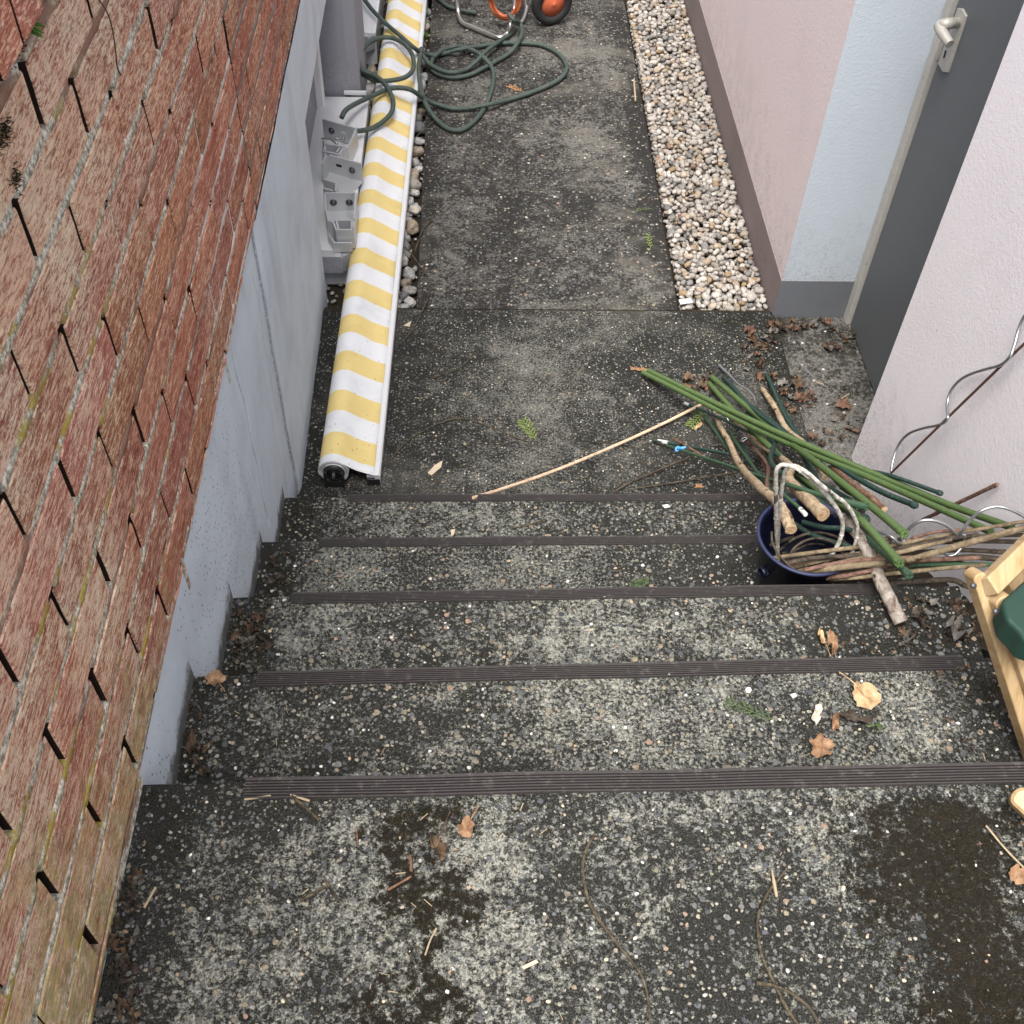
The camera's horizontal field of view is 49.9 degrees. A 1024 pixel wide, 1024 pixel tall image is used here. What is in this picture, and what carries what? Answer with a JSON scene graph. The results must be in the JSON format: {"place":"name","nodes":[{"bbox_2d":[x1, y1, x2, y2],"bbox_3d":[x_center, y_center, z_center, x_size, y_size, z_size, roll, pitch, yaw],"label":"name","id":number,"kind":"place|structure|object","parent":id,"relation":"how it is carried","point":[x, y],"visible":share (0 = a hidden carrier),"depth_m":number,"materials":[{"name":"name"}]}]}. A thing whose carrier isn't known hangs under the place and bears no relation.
{"place":"outdoors","nodes":[
{"label":"outdoors","id":0,"kind":"place"},
{"bbox_2d":[327,0,765,309],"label":"gravel bed","id":1,"kind":"object","parent":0,"point":[336,289],"depth_m":4.01,"materials":[{"name":"stone"}]},
{"bbox_2d":[309,97,369,283],"bbox_3d":[-0.646,-1.184,4.003,0.196,0.140,1.020,0,49,-2],"label":"aluminium housing","id":2,"kind":"object","parent":1,"relation":"on","point":[335,265],"visible":0.35,"depth_m":4.01,"materials":[{"name":"grey paint"}]},
{"bbox_2d":[321,119,358,160],"bbox_3d":[-0.628,-1.328,3.984,0.131,0.074,0.239,0,49,-2],"label":"wall bracket","id":3,"kind":"object","parent":2,"relation":"on","point":[332,129],"depth_m":4.01,"materials":[{"name":"metal"}]},
{"bbox_2d":[327,233,352,251],"bbox_3d":[-0.576,-0.882,3.629,0.099,0.034,0.038,25,53,18],"label":"angle plate","id":4,"kind":"object","parent":2,"relation":"on","point":[341,246],"visible":1,"depth_m":3.62,"materials":[{"name":"metal"}]},
{"bbox_2d":[324,192,357,247],"bbox_3d":[-0.577,-0.978,3.685,0.117,0.074,0.218,0,49,-2],"label":"wall bracket","id":5,"kind":"object","parent":2,"relation":"on","point":[341,209],"depth_m":3.71,"materials":[{"name":"metal"}]},
{"bbox_2d":[321,154,363,201],"bbox_3d":[-0.628,-1.152,3.833,0.144,0.074,0.198,18,51,13],"label":"wall bracket","id":6,"kind":"object","parent":2,"relation":"on","point":[340,174],"depth_m":3.88,"materials":[{"name":"metal"}]},
{"bbox_2d":[319,0,366,96],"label":"grey pier","id":7,"kind":"structure","parent":1,"relation":"on","point":[341,44],"depth_m":4.18,"materials":[{"name":"paint"}]},
{"bbox_2d":[362,0,384,63],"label":"aluminium housing","id":8,"kind":"object","parent":1,"relation":"on","point":[372,25],"visible":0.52,"depth_m":4.72,"materials":[{"name":"grey paint"}]},
{"bbox_2d":[326,0,430,306],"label":"fine gravel","id":9,"kind":"structure","parent":1,"relation":"on","point":[414,268],"depth_m":4.04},
{"bbox_2d":[403,266,415,279],"bbox_3d":[-0.353,-0.816,3.768,0.046,0.046,0.051,0,49,-2],"label":"cobble","id":10,"kind":"object","parent":1,"relation":"on","point":[408,272],"visible":0.96,"depth_m":3.75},
{"bbox_2d":[406,219,418,234],"bbox_3d":[-0.356,-1.019,3.936,0.048,0.050,0.071,0,49,-2],"label":"cobble","id":11,"kind":"object","parent":1,"relation":"on","point":[412,226],"visible":1,"depth_m":3.92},
{"bbox_2d":[626,0,767,310],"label":"gravel","id":12,"kind":"structure","parent":1,"relation":"on","point":[676,35],"depth_m":4.20,"materials":[{"name":"gravel"}]},
{"bbox_2d":[417,0,677,310],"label":"path","id":13,"kind":"structure","parent":0,"point":[533,201],"depth_m":4.12,"materials":[{"name":"concrete"}]},
{"bbox_2d":[339,0,568,119],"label":"garden hose","id":14,"kind":"object","parent":13,"relation":"on","point":[381,19],"visible":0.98,"depth_m":4.52,"materials":[{"name":"rubber"}]},
{"bbox_2d":[438,0,476,14],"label":"garden hose","id":15,"kind":"object","parent":13,"relation":"on","point":[451,7],"visible":0.94,"depth_m":4.95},
{"bbox_2d":[418,27,516,74],"bbox_3d":[-0.133,-1.968,4.677,0.522,0.065,0.216,-28,56,-24],"label":"garden hose","id":16,"kind":"object","parent":13,"relation":"on","point":[474,62],"visible":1,"depth_m":4.61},
{"bbox_2d":[416,12,523,132],"bbox_3d":[-0.222,-1.862,4.557,0.380,0.108,0.898,12,50,8],"label":"garden hose","id":17,"kind":"object","parent":13,"relation":"on","point":[489,64],"visible":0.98,"depth_m":4.57,"materials":[{"name":"rubber"}]},
{"bbox_2d":[455,0,571,39],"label":"hose reel","id":18,"kind":"object","parent":13,"relation":"on","point":[548,12],"visible":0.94,"depth_m":4.85,"materials":[{"name":"orange plastic"}]},
{"bbox_2d":[297,309,818,497],"bbox_3d":[0.077,-0.267,3.313,1.592,0.071,0.997,0,49,-2],"label":"landing","id":19,"kind":"object","parent":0,"point":[521,392],"visible":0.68,"depth_m":3.33,"materials":[{"name":"concrete"}]},
{"bbox_2d":[318,0,427,487],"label":"awning","id":20,"kind":"object","parent":19,"relation":"on","point":[355,424],"visible":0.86,"depth_m":3.57,"materials":[{"name":"fabric"}]},
{"bbox_2d":[357,35,415,132],"bbox_3d":[-0.523,-1.879,4.430,0.261,0.113,1.216,-4,50,-6],"label":"garden hose","id":21,"kind":"object","parent":20,"relation":"on","point":[371,76],"visible":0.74,"depth_m":4.32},
{"bbox_2d":[516,416,537,440],"bbox_3d":[0.051,-0.245,3.241,0.049,0.006,0.101,-22,54,-20],"label":"conifer sprig","id":22,"kind":"object","parent":19,"relation":"on","point":[522,426],"visible":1,"depth_m":3.24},
{"bbox_2d":[324,307,769,311],"bbox_3d":[0.064,-0.641,3.645,1.590,0.060,0.027,0,49,-2],"label":"slab joint","id":23,"kind":"object","parent":19,"relation":"on","point":[595,310],"visible":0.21,"depth_m":3.64,"materials":[{"name":"concrete"}]},
{"bbox_2d":[92,494,1023,1023],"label":"stairs","id":24,"kind":"structure","parent":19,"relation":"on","point":[676,854],"depth_m":1.57,"materials":[{"name":"concrete"}]},
{"bbox_2d":[186,731,195,753],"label":"leaf","id":25,"kind":"object","parent":24,"relation":"on","point":[191,742],"visible":1,"depth_m":1.78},
{"bbox_2d":[101,547,290,1023],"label":"leaf litter","id":26,"kind":"object","parent":24,"relation":"on","point":[123,962],"visible":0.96,"depth_m":1.45,"materials":[{"name":"plant"}]},
{"bbox_2d":[205,670,225,691],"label":"leaf","id":27,"kind":"object","parent":24,"relation":"on","point":[214,677],"visible":1,"depth_m":1.87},
{"bbox_2d":[255,632,273,647],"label":"leaf","id":28,"kind":"object","parent":24,"relation":"on","point":[266,639],"visible":1,"depth_m":2.12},
{"bbox_2d":[430,811,450,860],"bbox_3d":[-0.100,0.440,1.511,0.026,0.026,0.071,3,49,1],"label":"leaf","id":29,"kind":"object","parent":24,"relation":"on","point":[438,845],"visible":1,"depth_m":1.50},
{"bbox_2d":[457,807,478,836],"bbox_3d":[-0.057,0.427,1.525,0.022,0.022,0.050,26,53,19],"label":"leaf","id":30,"kind":"object","parent":24,"relation":"on","point":[467,825],"visible":1,"depth_m":1.52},
{"bbox_2d":[97,309,1023,1023],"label":"moss","id":31,"kind":"object","parent":24,"relation":"on","point":[511,799],"visible":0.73,"depth_m":1.53,"materials":[{"name":"plant"}]},
{"bbox_2d":[160,315,994,1023],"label":"needles","id":32,"kind":"object","parent":24,"relation":"on","point":[476,807],"visible":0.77,"depth_m":1.52,"materials":[{"name":"brown plant"}]},
{"bbox_2d":[158,312,1023,1021],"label":"grit","id":33,"kind":"object","parent":24,"relation":"on","point":[598,704],"visible":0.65,"depth_m":1.82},
{"bbox_2d":[581,834,651,1023],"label":"twig","id":34,"kind":"object","parent":24,"relation":"on","point":[601,923],"visible":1,"depth_m":1.45,"materials":[{"name":"wood"}]},
{"bbox_2d":[724,696,775,721],"bbox_3d":[0.402,0.335,1.858,0.092,0.006,0.028,23,52,17],"label":"conifer sprig","id":35,"kind":"object","parent":24,"relation":"on","point":[745,708],"visible":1,"depth_m":1.86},
{"bbox_2d":[756,867,799,1023],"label":"twig","id":36,"kind":"object","parent":24,"relation":"on","point":[786,1007],"visible":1,"depth_m":1.43,"materials":[{"name":"wood"}]},
{"bbox_2d":[756,981,819,1023],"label":"twig","id":37,"kind":"object","parent":24,"relation":"on","point":[797,997],"visible":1,"depth_m":1.39,"materials":[{"name":"wood"}]},
{"bbox_2d":[756,498,856,584],"bbox_3d":[0.612,0.116,2.368,0.210,0.208,0.210,0,49,-2],"label":"bucket","id":38,"kind":"object","parent":24,"relation":"on","point":[771,570],"visible":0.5,"depth_m":2.34,"materials":[{"name":"blue plastic"}]},
{"bbox_2d":[712,410,796,533],"bbox_3d":[0.582,-0.137,2.766,0.043,0.588,0.949,4,49,1],"label":"wooden stick","id":39,"kind":"object","parent":38,"relation":"in","point":[787,518],"visible":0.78,"depth_m":2.49,"materials":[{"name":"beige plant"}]},
{"bbox_2d":[771,531,795,569],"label":"bent cane","id":40,"kind":"object","parent":38,"relation":"in","point":[781,557],"visible":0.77,"depth_m":2.29,"materials":[{"name":"brown wood"}]},
{"bbox_2d":[773,536,889,559],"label":"cane","id":41,"kind":"object","parent":40,"relation":"on","point":[821,551],"visible":0.78,"depth_m":2.27,"materials":[{"name":"brown wood"}]},
{"bbox_2d":[773,462,844,562],"bbox_3d":[0.595,0.018,2.249,0.174,0.342,0.057,13,50,9],"label":"bent cane","id":42,"kind":"object","parent":38,"relation":"in","point":[823,492],"visible":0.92,"depth_m":2.19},
{"bbox_2d":[780,531,847,550],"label":"cane","id":43,"kind":"object","parent":38,"relation":"in","point":[802,535],"visible":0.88,"depth_m":2.35,"materials":[{"name":"brown wood"}]},
{"bbox_2d":[786,537,843,565],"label":"cane","id":44,"kind":"object","parent":38,"relation":"in","point":[812,538],"visible":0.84,"depth_m":2.29,"materials":[{"name":"brown wood"}]},
{"bbox_2d":[775,464,859,552],"bbox_3d":[0.617,0.020,2.228,0.186,0.312,0.059,19,51,14],"label":"bent cane","id":45,"kind":"object","parent":38,"relation":"in","point":[827,490],"visible":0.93,"depth_m":2.18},
{"bbox_2d":[795,521,859,551],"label":"plant stake","id":46,"kind":"object","parent":38,"relation":"in","point":[801,528],"visible":0.63,"depth_m":2.33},
{"bbox_2d":[801,520,852,532],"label":"plant stake","id":47,"kind":"object","parent":46,"relation":"on","point":[824,527],"visible":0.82,"depth_m":2.30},
{"bbox_2d":[781,462,913,579],"bbox_3d":[0.716,-0.049,2.606,0.039,0.565,0.932,-1,49,-3],"label":"plant stake","id":48,"kind":"object","parent":38,"relation":"on","point":[907,573],"visible":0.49,"depth_m":2.18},
{"bbox_2d":[804,555,912,571],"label":"cane","id":49,"kind":"object","parent":38,"relation":"in","point":[814,567],"visible":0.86,"depth_m":2.22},
{"bbox_2d":[904,533,1023,548],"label":"cane","id":50,"kind":"object","parent":49,"relation":"on","point":[961,537],"visible":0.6,"depth_m":2.20,"materials":[{"name":"brown wood"}]},
{"bbox_2d":[796,539,951,570],"bbox_3d":[0.730,0.111,2.269,0.300,0.182,0.057,7,49,4],"label":"cane","id":51,"kind":"object","parent":38,"relation":"in","point":[915,548],"visible":0.46,"depth_m":2.21,"materials":[{"name":"brown wood"}]},
{"bbox_2d":[781,532,978,564],"bbox_3d":[0.745,0.085,2.249,0.386,0.130,0.030,2,49,0],"label":"cane","id":52,"kind":"object","parent":38,"relation":"in","point":[821,557],"visible":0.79,"depth_m":2.25,"materials":[{"name":"brown wood"}]},
{"bbox_2d":[833,577,968,589],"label":"cane","id":53,"kind":"object","parent":38,"relation":"in","point":[959,582],"visible":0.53,"depth_m":2.25,"materials":[{"name":"brown wood"}]},
{"bbox_2d":[826,555,980,579],"bbox_3d":[0.766,0.136,2.252,0.333,0.158,0.059,8,50,5],"label":"cane","id":54,"kind":"object","parent":38,"relation":"in","point":[930,559],"visible":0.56,"depth_m":2.21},
{"bbox_2d":[829,563,985,581],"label":"cane","id":55,"kind":"object","parent":38,"relation":"in","point":[933,569],"visible":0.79,"depth_m":2.21,"materials":[{"name":"brown wood"}]},
{"bbox_2d":[793,520,1023,568],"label":"cane","id":56,"kind":"object","parent":38,"relation":"in","point":[805,564],"visible":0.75,"depth_m":2.22,"materials":[{"name":"brown wood"}]},
{"bbox_2d":[802,525,1023,572],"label":"cane","id":57,"kind":"object","parent":38,"relation":"in","point":[938,551],"visible":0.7,"depth_m":2.16,"materials":[{"name":"brown wood"}]},
{"bbox_2d":[852,548,1005,571],"bbox_3d":[0.809,0.121,2.267,0.370,0.158,0.067,4,49,2],"label":"cane","id":58,"kind":"object","parent":38,"relation":"in","point":[984,550],"visible":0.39,"depth_m":2.23,"materials":[{"name":"brown wood"}]},
{"bbox_2d":[910,561,992,566],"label":"cane","id":59,"kind":"object","parent":38,"relation":"in","point":[938,564],"visible":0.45,"depth_m":2.21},
{"bbox_2d":[918,539,1017,544],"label":"cane","id":60,"kind":"object","parent":38,"relation":"in","point":[1003,541],"visible":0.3,"depth_m":2.20,"materials":[{"name":"brown wood"}]},
{"bbox_2d":[877,505,1023,544],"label":"spiral rod","id":61,"kind":"object","parent":60,"relation":"on","point":[946,525],"visible":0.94,"depth_m":2.19,"materials":[{"name":"metal"}]},
{"bbox_2d":[812,704,821,723],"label":"leaf","id":62,"kind":"object","parent":24,"relation":"on","point":[816,717],"visible":1,"depth_m":1.85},
{"bbox_2d":[809,733,835,757],"bbox_3d":[0.509,0.383,1.808,0.042,0.028,0.039,23,52,17],"label":"leaf","id":63,"kind":"object","parent":24,"relation":"on","point":[821,744],"visible":1,"depth_m":1.81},
{"bbox_2d":[827,629,837,657],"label":"leaf","id":64,"kind":"object","parent":24,"relation":"on","point":[832,639],"visible":0.85,"depth_m":2.15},
{"bbox_2d":[840,709,872,724],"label":"leaf","id":65,"kind":"object","parent":24,"relation":"on","point":[849,714],"visible":1,"depth_m":1.85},
{"bbox_2d":[839,671,880,709],"bbox_3d":[0.602,0.303,1.885,0.054,0.016,0.082,-11,51,-12],"label":"leaf","id":66,"kind":"object","parent":24,"relation":"on","point":[867,695],"visible":1,"depth_m":1.88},
{"bbox_2d":[842,512,907,625],"bbox_3d":[0.732,0.107,2.243,0.038,0.074,0.277,-11,51,-11],"label":"wooden stick","id":67,"kind":"object","parent":24,"relation":"on","point":[896,613],"visible":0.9,"depth_m":2.20,"materials":[{"name":"grey wood"}]},
{"bbox_2d":[834,554,999,574],"bbox_3d":[0.807,0.133,2.269,0.400,0.160,0.055,5,49,2],"label":"cane","id":68,"kind":"object","parent":24,"relation":"on","point":[986,558],"visible":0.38,"depth_m":2.23,"materials":[{"name":"brown wood"}]},
{"bbox_2d":[829,595,1007,750],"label":"leaf litter","id":69,"kind":"object","parent":24,"relation":"on","point":[918,611],"visible":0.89,"depth_m":2.18,"materials":[{"name":"plant"}]},
{"bbox_2d":[865,530,988,651],"bbox_3d":[0.972,0.247,2.357,0.108,0.876,1.450,0,49,-2],"label":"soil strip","id":70,"kind":"object","parent":24,"relation":"on","point":[972,612],"visible":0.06,"depth_m":2.40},
{"bbox_2d":[945,614,973,640],"bbox_3d":[0.879,0.231,2.167,0.048,0.044,0.044,-18,52,-17],"label":"leaf","id":71,"kind":"object","parent":24,"relation":"on","point":[954,626],"visible":1,"depth_m":2.17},
{"bbox_2d":[964,534,1023,759],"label":"folding stool","id":72,"kind":"object","parent":24,"relation":"on","point":[1004,571],"visible":0.93,"depth_m":1.70,"materials":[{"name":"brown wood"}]},
{"bbox_2d":[992,582,1023,660],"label":"plastic tub","id":73,"kind":"object","parent":72,"relation":"on","point":[1008,621],"visible":1,"depth_m":1.63,"materials":[{"name":"plastic"}]},
{"bbox_2d":[1008,788,1023,817],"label":"wooden batten","id":74,"kind":"object","parent":24,"relation":"on","point":[1016,800],"visible":1,"depth_m":1.53,"materials":[{"name":"brown wood"}]},
{"bbox_2d":[1008,864,1023,884],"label":"leaf","id":75,"kind":"object","parent":24,"relation":"on","point":[1016,873],"visible":1,"depth_m":1.50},
{"bbox_2d":[472,404,702,498],"bbox_3d":[0.228,-0.183,3.071,0.856,0.169,0.033,-30,56,-25],"label":"cane","id":76,"kind":"object","parent":19,"relation":"on","point":[590,455],"visible":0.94,"depth_m":3.11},
{"bbox_2d":[611,456,690,493],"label":"cane","id":77,"kind":"object","parent":19,"relation":"on","point":[643,476],"visible":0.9,"depth_m":3.12,"materials":[{"name":"brown wood"}]},
{"bbox_2d":[637,472,736,488],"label":"cane","id":78,"kind":"object","parent":19,"relation":"on","point":[729,473],"visible":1,"depth_m":3.11,"materials":[{"name":"brown wood"}]},
{"bbox_2d":[653,439,729,455],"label":"plant stake","id":79,"kind":"object","parent":19,"relation":"on","point":[691,446],"visible":0.99,"depth_m":3.11,"materials":[{"name":"green plastic"}]},
{"bbox_2d":[703,414,729,452],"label":"plant stake","id":80,"kind":"object","parent":19,"relation":"on","point":[716,432],"visible":0.92,"depth_m":3.17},
{"bbox_2d":[684,402,776,447],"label":"plant stake","id":81,"kind":"object","parent":19,"relation":"on","point":[721,418],"visible":0.79,"depth_m":3.19,"materials":[{"name":"green plastic"}]},
{"bbox_2d":[667,445,868,510],"bbox_3d":[0.578,-0.100,2.683,0.085,0.641,0.815,-9,50,-9],"label":"plant stake","id":82,"kind":"object","parent":19,"relation":"on","point":[864,506],"visible":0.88,"depth_m":2.36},
{"bbox_2d":[728,430,807,516],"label":"plant stake","id":83,"kind":"object","parent":19,"relation":"on","point":[802,511],"visible":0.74,"depth_m":2.71,"materials":[{"name":"green plastic"}]},
{"bbox_2d":[731,420,829,520],"bbox_3d":[0.655,-0.137,2.761,0.062,0.600,0.882,4,49,2],"label":"wooden stick","id":84,"kind":"object","parent":19,"relation":"on","point":[816,508],"visible":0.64,"depth_m":2.32,"materials":[{"name":"wood"}]},
{"bbox_2d":[743,438,771,504],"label":"cane","id":85,"kind":"object","parent":84,"relation":"on","point":[756,450],"visible":0.62,"depth_m":2.92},
{"bbox_2d":[745,410,829,505],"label":"plant stake","id":86,"kind":"object","parent":19,"relation":"on","point":[773,465],"visible":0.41,"depth_m":2.70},
{"bbox_2d":[767,437,850,498],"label":"plant stake","id":87,"kind":"object","parent":86,"relation":"on","point":[777,455],"visible":0.38,"depth_m":2.50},
{"bbox_2d":[760,387,827,480],"bbox_3d":[0.795,-0.233,3.104,0.031,0.215,0.557,-2,49,-4],"label":"wooden stick","id":88,"kind":"object","parent":19,"relation":"on","point":[779,416],"visible":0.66,"depth_m":3.20,"materials":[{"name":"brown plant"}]},
{"bbox_2d":[707,381,904,567],"bbox_3d":[0.681,-0.149,2.726,0.051,0.682,1.229,-3,49,-4],"label":"plant stake","id":89,"kind":"object","parent":19,"relation":"on","point":[897,560],"visible":0.65,"depth_m":2.24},
{"bbox_2d":[709,375,908,538],"bbox_3d":[0.718,-0.187,2.767,0.075,0.643,1.156,-4,50,-6],"label":"plant stake","id":90,"kind":"object","parent":19,"relation":"on","point":[902,532],"visible":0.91,"depth_m":2.46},
{"bbox_2d":[764,372,853,497],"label":"plant stake","id":91,"kind":"object","parent":19,"relation":"on","point":[792,427],"visible":0.58,"depth_m":3.22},
{"bbox_2d":[752,404,869,521],"bbox_3d":[0.732,-0.163,2.784,0.082,0.587,0.978,1,49,-2],"label":"plant stake","id":92,"kind":"object","parent":19,"relation":"on","point":[809,466],"visible":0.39,"depth_m":2.70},
{"bbox_2d":[641,370,993,533],"bbox_3d":[0.714,-0.202,2.826,0.066,0.594,1.245,-20,53,-18],"label":"plant stake","id":93,"kind":"object","parent":19,"relation":"on","point":[909,495],"visible":0.93,"depth_m":2.73,"materials":[{"name":"plastic"}]},
{"bbox_2d":[830,465,887,511],"bbox_3d":[0.805,-0.059,2.587,0.027,0.212,0.318,0,49,-2],"label":"wooden stick","id":94,"kind":"object","parent":93,"relation":"on","point":[868,495],"visible":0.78,"depth_m":2.52,"materials":[{"name":"wood"}]},
{"bbox_2d":[906,528,985,540],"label":"cane","id":95,"kind":"object","parent":93,"relation":"on","point":[931,533],"visible":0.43,"depth_m":2.28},
{"bbox_2d":[722,376,918,508],"bbox_3d":[0.758,-0.210,2.905,0.046,0.484,0.961,-10,50,-10],"label":"plant stake","id":96,"kind":"object","parent":19,"relation":"on","point":[877,489],"visible":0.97,"depth_m":2.66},
{"bbox_2d":[646,368,1015,528],"bbox_3d":[0.734,-0.208,2.813,0.058,0.614,1.265,-20,53,-18],"label":"plant stake","id":97,"kind":"object","parent":19,"relation":"on","point":[903,485],"visible":0.95,"depth_m":2.73,"materials":[{"name":"plastic"}]},
{"bbox_2d":[828,465,943,495],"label":"plant stake","id":98,"kind":"object","parent":97,"relation":"on","point":[919,485],"visible":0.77,"depth_m":2.51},
{"bbox_2d":[775,317,874,512],"bbox_3d":[1.007,-0.307,3.386,0.264,0.064,0.830,0,49,-2],"label":"doorstep","id":99,"kind":"structure","parent":0,"point":[808,351],"depth_m":3.43,"materials":[{"name":"concrete"}]},
{"bbox_2d":[684,316,855,446],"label":"leaf litter","id":100,"kind":"object","parent":99,"relation":"on","point":[797,395],"visible":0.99,"depth_m":3.48,"materials":[{"name":"plant"}]},
{"label":"ground","id":101,"kind":"structure","parent":0,"visible":0},
{"bbox_2d":[0,0,327,1023],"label":"brick wall","id":102,"kind":"structure","parent":101,"relation":"on","point":[162,294],"depth_m":1.49,"materials":[{"name":"brick"}]},
{"bbox_2d":[0,113,14,156],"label":"moss clump","id":103,"kind":"object","parent":102,"relation":"attached to","point":[5,127],"visible":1,"depth_m":1.10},
{"bbox_2d":[6,161,24,195],"bbox_3d":[-0.506,-0.340,1.127,0.006,0.033,0.040,0,49,-2],"label":"moss clump","id":104,"kind":"object","parent":102,"relation":"attached to","point":[16,179],"visible":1,"depth_m":1.13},
{"bbox_2d":[305,43,324,149],"bbox_3d":[-0.731,-1.327,3.779,0.050,0.560,1.030,0,49,-2],"label":"basement window","id":105,"kind":"structure","parent":102,"relation":"attached to","point":[317,97],"depth_m":4.12,"materials":[{"name":"glass"}]},
{"bbox_2d":[684,0,1023,657],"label":"house","id":106,"kind":"structure","parent":101,"relation":"on","point":[874,150],"depth_m":2.97,"materials":[{"name":"paint"}]},
{"bbox_2d":[851,0,1023,393],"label":"door","id":107,"kind":"structure","parent":106,"relation":"in","point":[976,41],"depth_m":2.96,"materials":[{"name":"grey paint"}]},
{"bbox_2d":[890,315,1023,471],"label":"spiral rod","id":108,"kind":"object","parent":106,"relation":"attached to","point":[1005,361],"visible":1,"depth_m":2.48,"materials":[{"name":"metal"}]},
{"bbox_2d":[890,342,1023,473],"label":"metal rod","id":109,"kind":"object","parent":106,"relation":"attached to","point":[955,410],"visible":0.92,"depth_m":2.44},
{"bbox_2d":[921,482,998,518],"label":"cane","id":110,"kind":"object","parent":106,"relation":"attached to","point":[975,494],"visible":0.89,"depth_m":2.40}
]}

